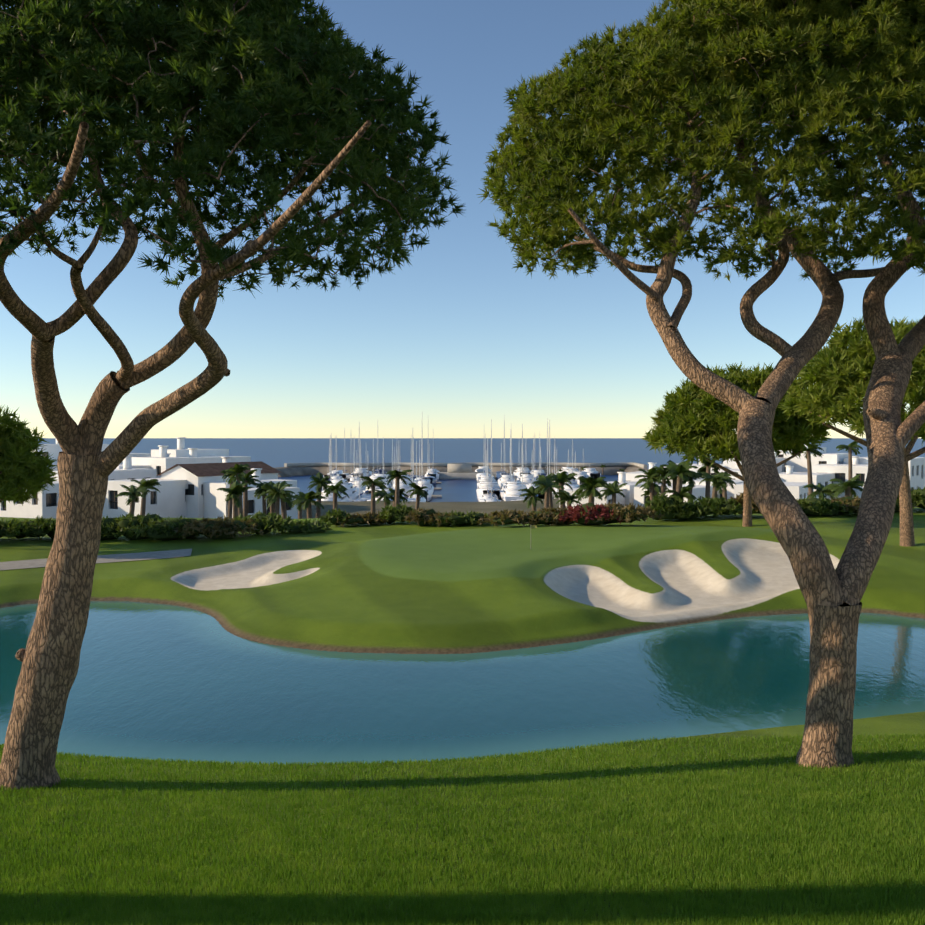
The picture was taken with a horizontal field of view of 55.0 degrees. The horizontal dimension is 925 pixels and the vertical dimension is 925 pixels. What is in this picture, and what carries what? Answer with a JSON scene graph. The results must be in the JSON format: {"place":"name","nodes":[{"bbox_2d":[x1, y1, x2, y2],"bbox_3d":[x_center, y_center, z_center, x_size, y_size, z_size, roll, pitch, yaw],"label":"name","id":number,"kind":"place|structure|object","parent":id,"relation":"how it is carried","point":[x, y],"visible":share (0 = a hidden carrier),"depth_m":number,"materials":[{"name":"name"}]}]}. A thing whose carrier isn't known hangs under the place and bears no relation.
{"place":"outdoors","nodes":[
{"label":"outdoors","id":0,"kind":"place"},
{"bbox_2d":[0,549,191,569],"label":"cart path","id":1,"kind":"structure","parent":0,"point":[21,564],"depth_m":30.87,"materials":[{"name":"grey concrete"}]},
{"bbox_2d":[332,468,583,495],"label":"marina boat sail covers","id":2,"kind":"object","parent":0,"point":[429,474],"visible":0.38,"depth_m":255.63,"materials":[{"name":"blue fabric"}]},
{"bbox_2d":[0,498,924,924],"bbox_3d":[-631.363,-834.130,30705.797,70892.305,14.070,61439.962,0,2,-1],"label":"terrain","id":3,"kind":"structure","parent":0,"point":[400,588],"depth_m":23.68,"materials":[{"name":"green plant"}]},
{"bbox_2d":[0,0,424,789],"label":"stone pine trunk branches","id":4,"kind":"object","parent":3,"relation":"on","point":[48,656],"visible":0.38,"depth_m":9.30,"materials":[{"name":"brown plant"}]},
{"bbox_2d":[0,0,465,300],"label":"tree foliage","id":5,"kind":"object","parent":4,"relation":"on","point":[48,27],"visible":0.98,"depth_m":6.84,"materials":[{"name":"green plant"}]},
{"bbox_2d":[275,466,648,476],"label":"breakwater","id":6,"kind":"object","parent":3,"relation":"on","point":[323,470],"visible":0.29,"depth_m":363.50,"materials":[{"name":"stone"}]},
{"bbox_2d":[0,732,924,924],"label":"bank grass","id":7,"kind":"structure","parent":3,"relation":"on","point":[896,915],"depth_m":6.92,"materials":[{"name":"green plant"}]},
{"bbox_2d":[0,437,924,518],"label":"white buildings","id":8,"kind":"structure","parent":3,"relation":"on","point":[173,500],"depth_m":106.64,"materials":[{"name":"white paint"}]},
{"bbox_2d":[156,461,281,476],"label":"village tile roofs","id":9,"kind":"structure","parent":8,"relation":"on","point":[205,469],"depth_m":101.41,"materials":[{"name":"tile"}]},
{"bbox_2d":[36,455,860,512],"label":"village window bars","id":10,"kind":"object","parent":8,"relation":"attached to","point":[248,500],"visible":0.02,"depth_m":93.83,"materials":[{"name":"black metal"}]},
{"bbox_2d":[3,451,921,514],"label":"building windows","id":11,"kind":"structure","parent":8,"relation":"in","point":[190,489],"depth_m":95.42,"materials":[{"name":"black glass"}]},
{"bbox_2d":[0,486,924,540],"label":"hedge leaves","id":12,"kind":"object","parent":3,"relation":"on","point":[14,527],"visible":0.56,"depth_m":39.46,"materials":[{"name":"green plant"}]},
{"bbox_2d":[0,490,924,539],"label":"hedge shrubs","id":13,"kind":"object","parent":3,"relation":"on","point":[807,511],"visible":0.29,"depth_m":36.60,"materials":[{"name":"green plant"}]},
{"bbox_2d":[284,462,646,497],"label":"concrete quay pontoon","id":14,"kind":"object","parent":3,"relation":"on","point":[459,470],"visible":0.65,"depth_m":365.39,"materials":[{"name":"grey concrete"}]},
{"bbox_2d":[559,464,623,474],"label":"quayside palm","id":15,"kind":"object","parent":14,"relation":"on","point":[582,468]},
{"bbox_2d":[116,441,864,518],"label":"promenade palm","id":16,"kind":"object","parent":3,"relation":"on","point":[672,470],"depth_m":74.20,"materials":[{"name":"green plant"}]},
{"bbox_2d":[558,503,622,524],"bbox_3d":[5.276,2.089,36.664,2.825,0.902,2.386,0,2,-1],"label":"flowering bush","id":17,"kind":"object","parent":3,"relation":"on","point":[577,509],"visible":0.83,"depth_m":36.15,"materials":[{"name":"red plant"}]},
{"bbox_2d":[510,0,924,767],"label":"stone pine trunk branches","id":18,"kind":"object","parent":3,"relation":"on","point":[832,596],"visible":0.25,"depth_m":11.19,"materials":[{"name":"brown plant"}]},
{"bbox_2d":[477,0,924,280],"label":"tree foliage","id":19,"kind":"object","parent":18,"relation":"on","point":[738,89],"visible":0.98,"depth_m":11.95,"materials":[{"name":"green plant"}]},
{"bbox_2d":[694,390,801,526],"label":"pine trunk branches","id":20,"kind":"object","parent":3,"relation":"on","point":[747,515],"visible":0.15,"depth_m":38.52,"materials":[{"name":"brown plant"}]},
{"bbox_2d":[642,361,833,467],"bbox_3d":[11.850,-2.040,38.367,7.398,4.101,7.475,0,2,-1],"label":"tree foliage","id":21,"kind":"object","parent":20,"relation":"on","point":[690,406],"visible":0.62,"depth_m":36.50,"materials":[{"name":"green plant"}]},
{"bbox_2d":[810,354,924,546],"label":"pine trunk branches","id":22,"kind":"object","parent":3,"relation":"on","point":[907,538],"visible":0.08,"depth_m":30.75,"materials":[{"name":"brown plant"}]},
{"bbox_2d":[778,316,924,445],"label":"tree foliage","id":23,"kind":"object","parent":22,"relation":"on","point":[837,371],"visible":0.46,"depth_m":29.37,"materials":[{"name":"green plant"}]},
{"bbox_3d":[-17.820,1.047,32.771,3.756,4.958,3.504,0,2,-1],"label":"pine trunk","id":24,"kind":"object","parent":3,"relation":"on","visible":0},
{"bbox_2d":[0,405,57,508],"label":"tree foliage","id":25,"kind":"object","parent":24,"relation":"attached to","point":[23,467],"visible":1,"depth_m":32.32,"materials":[{"name":"green plant"}]},
{"bbox_2d":[0,601,924,764],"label":"pond water","id":26,"kind":"structure","parent":0,"point":[152,681],"depth_m":16.25,"materials":[{"name":"blue liquid"}]},
{"bbox_2d":[0,0,924,437],"label":"sky","id":27,"kind":"structure","parent":0,"point":[453,341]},
{"bbox_2d":[38,438,924,501],"bbox_3d":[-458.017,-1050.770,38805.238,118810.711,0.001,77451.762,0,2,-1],"label":"sea water","id":28,"kind":"structure","parent":0,"point":[275,452],"depth_m":1082.60,"materials":[{"name":"blue liquid"}]},
{"bbox_2d":[329,469,546,487],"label":"blue marina boat hulls","id":29,"kind":"object","parent":28,"relation":"on","point":[433,480],"visible":0.12,"depth_m":298.77,"materials":[{"name":"plastic"}]},
{"bbox_2d":[316,466,600,501],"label":"boats","id":30,"kind":"object","parent":28,"relation":"on","point":[513,493],"visible":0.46,"depth_m":230.32,"materials":[{"name":"white plastic"}]},
{"bbox_2d":[322,467,589,501],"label":"marina boat windows","id":31,"kind":"structure","parent":30,"relation":"in","point":[432,478],"depth_m":216.69,"materials":[{"name":"black glass"}]},
{"bbox_2d":[327,418,589,501],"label":"sailboat masts","id":32,"kind":"object","parent":30,"relation":"on","point":[330,466],"visible":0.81,"depth_m":235.61}
]}

